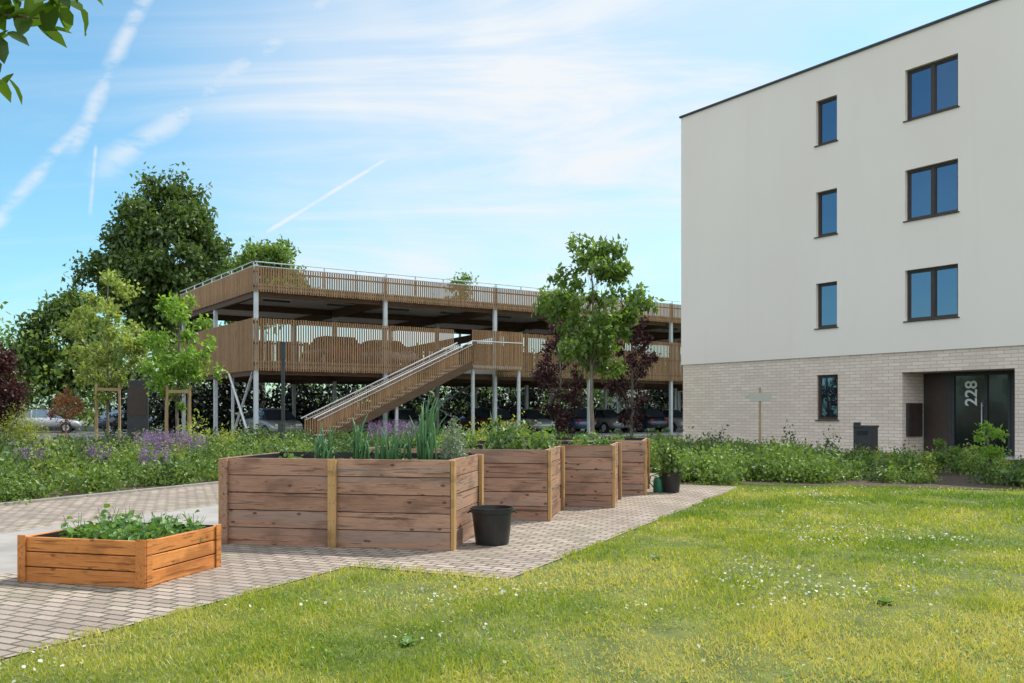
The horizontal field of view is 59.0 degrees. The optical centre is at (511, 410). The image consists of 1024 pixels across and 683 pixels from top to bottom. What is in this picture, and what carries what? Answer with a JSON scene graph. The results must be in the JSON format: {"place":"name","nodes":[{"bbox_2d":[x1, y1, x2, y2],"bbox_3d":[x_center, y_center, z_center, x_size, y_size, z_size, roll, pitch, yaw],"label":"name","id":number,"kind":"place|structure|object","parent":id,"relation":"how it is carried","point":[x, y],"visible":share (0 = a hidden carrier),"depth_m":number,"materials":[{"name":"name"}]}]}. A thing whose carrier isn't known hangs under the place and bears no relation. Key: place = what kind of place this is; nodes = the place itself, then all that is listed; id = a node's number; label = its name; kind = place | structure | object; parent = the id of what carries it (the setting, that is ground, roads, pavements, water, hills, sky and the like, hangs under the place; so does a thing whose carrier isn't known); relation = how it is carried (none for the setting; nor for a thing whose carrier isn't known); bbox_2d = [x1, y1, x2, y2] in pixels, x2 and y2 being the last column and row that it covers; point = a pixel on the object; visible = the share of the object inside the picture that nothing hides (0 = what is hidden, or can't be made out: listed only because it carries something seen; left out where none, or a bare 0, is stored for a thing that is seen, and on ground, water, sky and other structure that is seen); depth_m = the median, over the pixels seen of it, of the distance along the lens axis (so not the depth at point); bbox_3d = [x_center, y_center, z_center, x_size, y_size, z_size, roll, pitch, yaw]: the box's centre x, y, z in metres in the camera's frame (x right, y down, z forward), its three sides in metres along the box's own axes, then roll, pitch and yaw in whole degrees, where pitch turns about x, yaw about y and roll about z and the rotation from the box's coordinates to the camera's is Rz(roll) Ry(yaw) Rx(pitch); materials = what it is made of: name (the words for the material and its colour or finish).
{"place":"outdoors","nodes":[
{"label":"outdoors","id":0,"kind":"place"},
{"bbox_2d":[1,440,215,502],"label":"planting bed soil","id":1,"kind":"structure","parent":0,"point":[113,490],"depth_m":15.65,"materials":[{"name":"brown soil"}]},
{"bbox_2d":[43,385,89,443],"bbox_3d":[-11.810,0.351,24.025,1.094,2.098,1.153,0,0,0],"label":"red tree","id":2,"kind":"object","parent":1,"relation":"on","point":[60,406],"visible":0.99,"depth_m":23.93,"materials":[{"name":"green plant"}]},
{"bbox_2d":[45,268,150,441],"bbox_3d":[-11.090,-1.258,25.053,2.655,5.317,2.756,0,0,20],"label":"young linden tree","id":3,"kind":"object","parent":1,"relation":"on","point":[89,356],"visible":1,"depth_m":24.70,"materials":[{"name":"green plant"}]},
{"bbox_2d":[94,383,120,443],"bbox_3d":[-11.160,0.350,25.000,0.670,2.201,0.670,0,0,-23],"label":"tree stake frame","id":4,"kind":"object","parent":1,"relation":"on","point":[97,389],"visible":0.74,"depth_m":24.81,"materials":[{"name":"brown wood"}]},
{"bbox_2d":[127,380,148,445],"bbox_3d":[-12.811,0.150,31.000,0.720,2.400,0.260,0,0,-14],"label":"panel","id":5,"kind":"object","parent":1,"relation":"on","point":[137,408],"visible":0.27,"depth_m":30.89,"materials":[{"name":"metal"}]},
{"bbox_2d":[164,385,190,451],"bbox_3d":[-8.488,0.400,23.000,0.630,2.101,0.630,0,0,-23],"label":"tree stake frame","id":6,"kind":"object","parent":1,"relation":"on","point":[188,391],"visible":0.66,"depth_m":22.82,"materials":[{"name":"brown wood"}]},
{"bbox_2d":[136,289,228,447],"bbox_3d":[-8.564,-0.827,23.003,2.120,4.456,1.812,0,0,22],"label":"young linden tree","id":7,"kind":"object","parent":1,"relation":"on","point":[180,368],"visible":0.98,"depth_m":22.83,"materials":[{"name":"green plant"}]},
{"bbox_2d":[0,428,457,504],"bbox_3d":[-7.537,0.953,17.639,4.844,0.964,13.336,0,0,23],"label":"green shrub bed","id":8,"kind":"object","parent":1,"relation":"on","point":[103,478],"visible":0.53,"depth_m":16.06,"materials":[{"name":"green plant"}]},
{"bbox_2d":[13,419,418,481],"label":"lavender flowers","id":9,"kind":"object","parent":8,"relation":"on","point":[150,439],"visible":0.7,"depth_m":19.57,"materials":[{"name":"purple plant"}]},
{"bbox_2d":[0,421,491,497],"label":"shrubs","id":10,"kind":"object","parent":1,"relation":"on","point":[80,451],"visible":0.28,"depth_m":21.17,"materials":[{"name":"green plant"}]},
{"bbox_2d":[0,401,539,455],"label":"tall green shrub","id":11,"kind":"object","parent":1,"relation":"on","point":[18,428],"visible":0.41,"depth_m":39.29,"materials":[{"name":"green plant"}]},
{"bbox_2d":[278,422,283,438],"bbox_3d":[-6.636,0.840,26.000,0.176,1.020,0.180,0,0,0],"label":"bollard light","id":12,"kind":"object","parent":1,"relation":"on","point":[281,427],"visible":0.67,"depth_m":25.93,"materials":[{"name":"metal"}]},
{"bbox_2d":[280,342,285,438],"bbox_3d":[-7.541,-0.465,29.800,0.210,3.630,0.210,0,0,0],"label":"street lamp","id":13,"kind":"object","parent":1,"relation":"on","point":[282,351],"visible":0.67,"depth_m":29.75,"materials":[{"name":"metal"}]},
{"bbox_2d":[0,484,217,532],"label":"paved path","id":14,"kind":"structure","parent":0,"point":[16,517],"depth_m":12.68,"materials":[{"name":"brick"}]},
{"bbox_2d":[0,505,217,572],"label":"smooth footpath","id":15,"kind":"structure","parent":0,"point":[8,552],"depth_m":10.22,"materials":[{"name":"grey concrete"}]},
{"bbox_2d":[0,473,658,658],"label":"paved path","id":16,"kind":"structure","parent":0,"point":[34,613],"depth_m":6.67,"materials":[{"name":"brick"}]},
{"bbox_2d":[17,503,220,588],"bbox_3d":[-3.214,1.064,7.492,1.227,0.548,1.096,0,0,14],"label":"garden bed","id":17,"kind":"object","parent":16,"relation":"on","point":[118,551],"visible":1,"depth_m":7.07,"materials":[{"name":"orange wood"}]},
{"bbox_2d":[218,394,483,550],"bbox_3d":[-1.636,0.578,9.523,2.454,1.521,1.368,0,0,11],"label":"raised garden bed","id":18,"kind":"object","parent":16,"relation":"on","point":[424,497],"visible":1,"depth_m":8.96,"materials":[{"name":"brown wood"}]},
{"bbox_2d":[369,412,564,520],"bbox_3d":[-0.612,0.668,11.853,2.454,1.339,1.368,0,0,11],"label":"raised garden bed","id":19,"kind":"object","parent":16,"relation":"on","point":[524,479],"visible":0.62,"depth_m":11.12,"materials":[{"name":"brown wood"}]},
{"bbox_2d":[468,424,621,507],"bbox_3d":[0.338,0.765,13.353,2.454,1.146,1.368,0,0,11],"label":"raised garden bed","id":20,"kind":"object","parent":16,"relation":"on","point":[593,473],"visible":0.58,"depth_m":12.58,"materials":[{"name":"brown wood"}]},
{"bbox_2d":[515,430,649,494],"bbox_3d":[1.058,0.821,15.253,2.454,1.033,1.368,0,0,11],"label":"raised garden bed","id":21,"kind":"object","parent":16,"relation":"on","point":[635,453],"visible":0.34,"depth_m":14.44,"materials":[{"name":"brown wood"}]},
{"bbox_2d":[0,422,682,443],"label":"parking asphalt","id":22,"kind":"structure","parent":0,"point":[77,432],"depth_m":54.06,"materials":[{"name":"grey asphalt"}]},
{"bbox_2d":[7,409,82,432],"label":"parked car","id":23,"kind":"object","parent":22,"relation":"on","point":[74,424],"visible":0.41,"depth_m":55.41,"materials":[{"name":"paint"}]},
{"bbox_2d":[94,409,161,433],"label":"parked car","id":24,"kind":"object","parent":22,"relation":"on","point":[103,416],"visible":0.21,"depth_m":52.84,"materials":[{"name":"paint"}]},
{"bbox_2d":[598,357,681,411],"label":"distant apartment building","id":25,"kind":"structure","parent":22,"relation":"on","point":[614,400],"depth_m":90.66,"materials":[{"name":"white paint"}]},
{"bbox_2d":[644,409,682,431],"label":"parked car","id":26,"kind":"object","parent":22,"relation":"on","point":[677,418],"visible":0.17,"depth_m":57.12,"materials":[{"name":"paint"}]},
{"bbox_2d":[0,0,988,411],"label":"sky","id":27,"kind":"structure","parent":0,"point":[421,138],"materials":[{"name":"blue"}]},
{"bbox_2d":[0,483,1023,682],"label":"lawn","id":28,"kind":"structure","parent":0,"point":[658,637],"depth_m":5.84,"materials":[{"name":"green plant"}]},
{"bbox_2d":[0,0,102,103],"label":"overhanging tree","id":29,"kind":"object","parent":28,"relation":"on","point":[42,15],"visible":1,"depth_m":3.04,"materials":[{"name":"green plant"}]},
{"bbox_2d":[0,485,1023,682],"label":"lawn clover","id":30,"kind":"object","parent":28,"relation":"on","point":[684,679],"depth_m":6.14,"materials":[{"name":"green plant"}]},
{"bbox_2d":[398,535,894,644],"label":"lawn weeds","id":31,"kind":"object","parent":28,"relation":"on","point":[409,638],"visible":0.91,"depth_m":6.26,"materials":[{"name":"green plant"}]},
{"bbox_2d":[352,484,738,579],"bbox_3d":[1.329,1.338,11.919,1.500,0.001,9.750,0,0,25],"label":"paved planter apron","id":32,"kind":"object","parent":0,"point":[533,543],"visible":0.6,"depth_m":9.57,"materials":[{"name":"brick"}]},
{"bbox_2d":[467,505,516,545],"bbox_3d":[-0.200,1.153,9.120,0.442,0.370,0.442,0,0,-40],"label":"black tub","id":33,"kind":"object","parent":32,"relation":"on","point":[492,525],"visible":1,"depth_m":8.96,"materials":[{"name":"plastic"}]},
{"bbox_2d":[649,473,662,491],"bbox_3d":[2.486,1.178,14.950,0.450,0.321,0.180,0,0,0],"label":"watering can","id":34,"kind":"object","parent":32,"relation":"on","point":[657,485],"visible":0.8,"depth_m":14.88,"materials":[{"name":"green plastic"}]},
{"bbox_2d":[653,437,688,492],"bbox_3d":[2.616,0.871,14.892,0.592,0.934,0.467,0,0,0],"label":"plant pot","id":35,"kind":"object","parent":32,"relation":"on","point":[672,464],"visible":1,"depth_m":14.80,"materials":[{"name":"black plastic"}]},
{"bbox_2d":[77,412,1023,460],"bbox_3d":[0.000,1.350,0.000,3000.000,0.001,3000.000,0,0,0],"label":"ground","id":36,"kind":"structure","parent":0,"point":[87,422],"depth_m":116.36,"materials":[{"name":"green plant"}]},
{"bbox_2d":[0,344,37,437],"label":"copper beech tree","id":37,"kind":"object","parent":36,"relation":"on","point":[10,392],"visible":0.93,"depth_m":39.99,"materials":[{"name":"purple plant"}]},
{"bbox_2d":[0,285,119,428],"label":"oak tree","id":38,"kind":"object","parent":36,"relation":"on","point":[68,301],"visible":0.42,"depth_m":64.10,"materials":[{"name":"green plant"}]},
{"bbox_2d":[0,481,217,574],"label":"path edging","id":39,"kind":"object","parent":36,"relation":"on","point":[95,494],"visible":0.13,"depth_m":13.71,"materials":[{"name":"concrete"}]},
{"bbox_2d":[61,162,236,355],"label":"oak tree","id":40,"kind":"object","parent":36,"relation":"on","point":[148,232],"visible":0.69,"depth_m":74.77,"materials":[{"name":"green plant"}]},
{"bbox_2d":[211,234,314,407],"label":"oak tree","id":41,"kind":"object","parent":36,"relation":"on","point":[276,252],"visible":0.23,"depth_m":86.26,"materials":[{"name":"green plant"}]},
{"bbox_2d":[0,301,681,431],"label":"distant trees","id":42,"kind":"object","parent":36,"relation":"on","point":[88,411],"visible":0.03,"depth_m":63.26,"materials":[{"name":"green plant"}]},
{"bbox_2d":[75,434,682,448],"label":"road kerb","id":43,"kind":"structure","parent":36,"relation":"on","point":[623,436],"depth_m":46.57,"materials":[{"name":"concrete"}]},
{"bbox_2d":[91,357,682,435],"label":"hedge behind garage","id":44,"kind":"object","parent":36,"relation":"on","point":[304,408],"visible":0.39,"depth_m":52.19,"materials":[{"name":"green plant"}]},
{"bbox_2d":[180,261,682,440],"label":"timber clad parking garage","id":45,"kind":"structure","parent":36,"relation":"on","point":[441,313],"depth_m":42.50,"materials":[{"name":"wood"}]},
{"bbox_2d":[243,408,302,435],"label":"parked car","id":46,"kind":"object","parent":45,"relation":"on","point":[268,417],"visible":0.47,"depth_m":42.58,"materials":[{"name":"paint"}]},
{"bbox_2d":[302,336,358,363],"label":"parked car","id":47,"kind":"object","parent":45,"relation":"on","point":[333,350],"visible":0.27,"depth_m":42.72,"materials":[{"name":"paint"}]},
{"bbox_2d":[335,408,381,436],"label":"parked car","id":48,"kind":"object","parent":45,"relation":"on","point":[376,420],"visible":0.08,"depth_m":44.24,"materials":[{"name":"paint"}]},
{"bbox_2d":[363,340,417,365],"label":"parked car","id":49,"kind":"object","parent":45,"relation":"on","point":[389,353],"visible":0.17,"depth_m":45.04,"materials":[{"name":"paint"}]},
{"bbox_2d":[379,408,424,434],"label":"parked car","id":50,"kind":"object","parent":45,"relation":"on","point":[404,413],"visible":0.21,"depth_m":46.42,"materials":[{"name":"paint"}]},
{"bbox_2d":[457,344,503,365],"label":"parked car","id":51,"kind":"object","parent":45,"relation":"on","point":[471,355],"visible":0.06,"depth_m":48.36,"materials":[{"name":"paint"}]},
{"bbox_2d":[453,408,514,434],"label":"parked car","id":52,"kind":"object","parent":45,"relation":"on","point":[483,414],"visible":0.46,"depth_m":49.10,"materials":[{"name":"paint"}]},
{"bbox_2d":[506,408,554,433],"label":"parked car","id":53,"kind":"object","parent":45,"relation":"on","point":[532,415],"visible":0.38,"depth_m":50.79,"materials":[{"name":"paint"}]},
{"bbox_2d":[536,408,596,433],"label":"parked car","id":54,"kind":"object","parent":45,"relation":"on","point":[580,420],"visible":0.23,"depth_m":51.86,"materials":[{"name":"paint"}]},
{"bbox_2d":[551,356,610,370],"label":"parked car","id":55,"kind":"object","parent":45,"relation":"on","point":[568,366],"visible":0.02,"depth_m":52.59,"materials":[{"name":"paint"}]},
{"bbox_2d":[574,409,629,432],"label":"parked car","id":56,"kind":"object","parent":45,"relation":"on","point":[606,422],"visible":0.42,"depth_m":53.96,"materials":[{"name":"paint"}]},
{"bbox_2d":[609,409,667,431],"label":"parked car","id":57,"kind":"object","parent":45,"relation":"on","point":[655,419],"visible":0.41,"depth_m":55.12,"materials":[{"name":"paint"}]},
{"bbox_2d":[447,268,479,411],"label":"oak tree","id":58,"kind":"object","parent":36,"relation":"on","point":[464,277],"visible":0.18,"depth_m":94.90,"materials":[{"name":"green plant"}]},
{"bbox_2d":[681,0,1023,457],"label":"walls","id":59,"kind":"structure","parent":36,"relation":"on","point":[759,173],"depth_m":29.59,"materials":[{"name":"paint"}]},
{"bbox_2d":[679,0,997,118],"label":"parapet cap","id":60,"kind":"object","parent":59,"relation":"on","point":[859,50],"visible":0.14,"depth_m":29.58,"materials":[{"name":"metal"}]},
{"bbox_2d":[814,55,959,420],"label":"window frames","id":61,"kind":"structure","parent":59,"relation":"attached to","point":[933,168],"depth_m":27.87,"materials":[{"name":"black metal"}]},
{"bbox_2d":[821,59,956,416],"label":"window panes","id":62,"kind":"object","parent":61,"relation":"in","point":[946,191],"visible":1,"depth_m":27.75,"materials":[{"name":"blue glass"}]},
{"bbox_2d":[906,403,922,436],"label":"letter boxes","id":63,"kind":"object","parent":59,"relation":"attached to","point":[914,419],"visible":1,"depth_m":28.38,"materials":[{"name":"metal"}]},
{"bbox_2d":[883,371,1019,459],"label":"entrance door","id":64,"kind":"structure","parent":59,"relation":"attached to","point":[939,405],"depth_m":28.20,"materials":[{"name":"black metal"}]},
{"bbox_2d":[965,381,976,405],"bbox_3d":[13.995,-0.540,27.592,0.012,0.762,0.380,0,0,-34],"label":"house number","id":65,"kind":"object","parent":64,"relation":"attached to","point":[970,391],"visible":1,"depth_m":27.57,"materials":[{"name":"white paint"}]},
{"bbox_2d":[955,374,1007,451],"bbox_3d":[14.176,0.065,27.349,0.008,2.290,1.630,0,0,-35],"label":"entrance glass","id":66,"kind":"object","parent":64,"relation":"attached to","point":[967,418],"visible":0.7,"depth_m":27.42,"materials":[{"name":"black glass"}]},
{"bbox_2d":[680,452,1023,489],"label":"planting bed soil","id":67,"kind":"structure","parent":0,"point":[953,480],"depth_m":16.68,"materials":[{"name":"brown soil"}]},
{"bbox_2d":[654,434,864,485],"bbox_3d":[5.664,0.998,19.649,3.798,0.889,7.946,0,0,23],"label":"hedge","id":68,"kind":"object","parent":67,"relation":"on","point":[774,462],"visible":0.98,"depth_m":17.28,"materials":[{"name":"green plant"}]},
{"bbox_2d":[676,420,842,459],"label":"tall grass clumps","id":69,"kind":"object","parent":67,"relation":"on","point":[827,441],"visible":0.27,"depth_m":22.96,"materials":[{"name":"green plant"}]},
{"bbox_2d":[853,422,878,453],"bbox_3d":[9.616,0.830,24.608,0.420,1.040,0.540,0,0,-38],"label":"litter bin","id":70,"kind":"object","parent":67,"relation":"on","point":[865,435],"visible":0.69,"depth_m":24.45,"materials":[{"name":"metal"}]},
{"bbox_2d":[755,438,1023,486],"bbox_3d":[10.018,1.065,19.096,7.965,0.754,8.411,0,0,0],"label":"shrub bed","id":71,"kind":"object","parent":67,"relation":"on","point":[908,466],"visible":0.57,"depth_m":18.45,"materials":[{"name":"green plant"}]},
{"bbox_2d":[926,438,966,474],"bbox_3d":[9.018,0.980,19.001,0.913,0.841,0.713,0,0,0],"label":"young shrub","id":72,"kind":"object","parent":67,"relation":"on","point":[942,457],"visible":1,"depth_m":18.91,"materials":[{"name":"green plant"}]},
{"bbox_2d":[971,420,1010,476],"bbox_3d":[9.266,0.785,17.529,0.708,1.230,1.002,0,0,25],"label":"young shrub","id":73,"kind":"object","parent":67,"relation":"on","point":[988,452],"visible":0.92,"depth_m":17.37,"materials":[{"name":"green plant"}]},
{"label":"planting bed soil","id":74,"kind":"structure","parent":0,"visible":0},
{"bbox_2d":[267,426,754,471],"bbox_3d":[0.621,0.958,26.998,13.568,1.017,11.477,0,0,28],"label":"shrub bed","id":75,"kind":"object","parent":74,"relation":"on","point":[654,441],"visible":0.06,"depth_m":26.66,"materials":[{"name":"green plant"}]},
{"bbox_2d":[529,319,587,436],"bbox_3d":[1.572,-0.870,29.893,1.985,4.540,2.118,0,0,0],"label":"purple plum tree","id":76,"kind":"object","parent":74,"relation":"on","point":[541,376],"visible":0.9,"depth_m":29.72,"materials":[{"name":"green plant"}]},
{"bbox_2d":[531,231,665,436],"bbox_3d":[2.103,-1.555,22.070,3.297,5.913,2.831,0,0,0],"label":"young maple tree","id":77,"kind":"object","parent":74,"relation":"on","point":[588,349],"visible":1,"depth_m":21.71,"materials":[{"name":"green plant"}]},
{"bbox_2d":[601,315,660,437],"bbox_3d":[4.055,-0.941,30.994,1.923,4.686,2.066,0,0,26],"label":"purple plum tree","id":78,"kind":"object","parent":74,"relation":"on","point":[620,391],"visible":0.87,"depth_m":30.92,"materials":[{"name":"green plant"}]},
{"bbox_2d":[746,388,769,443],"bbox_3d":[7.897,0.300,29.013,0.780,2.100,0.104,0,0,29],"label":"wooden signpost","id":79,"kind":"object","parent":74,"relation":"on","point":[759,396],"visible":0.81,"depth_m":28.97,"materials":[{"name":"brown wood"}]}
]}

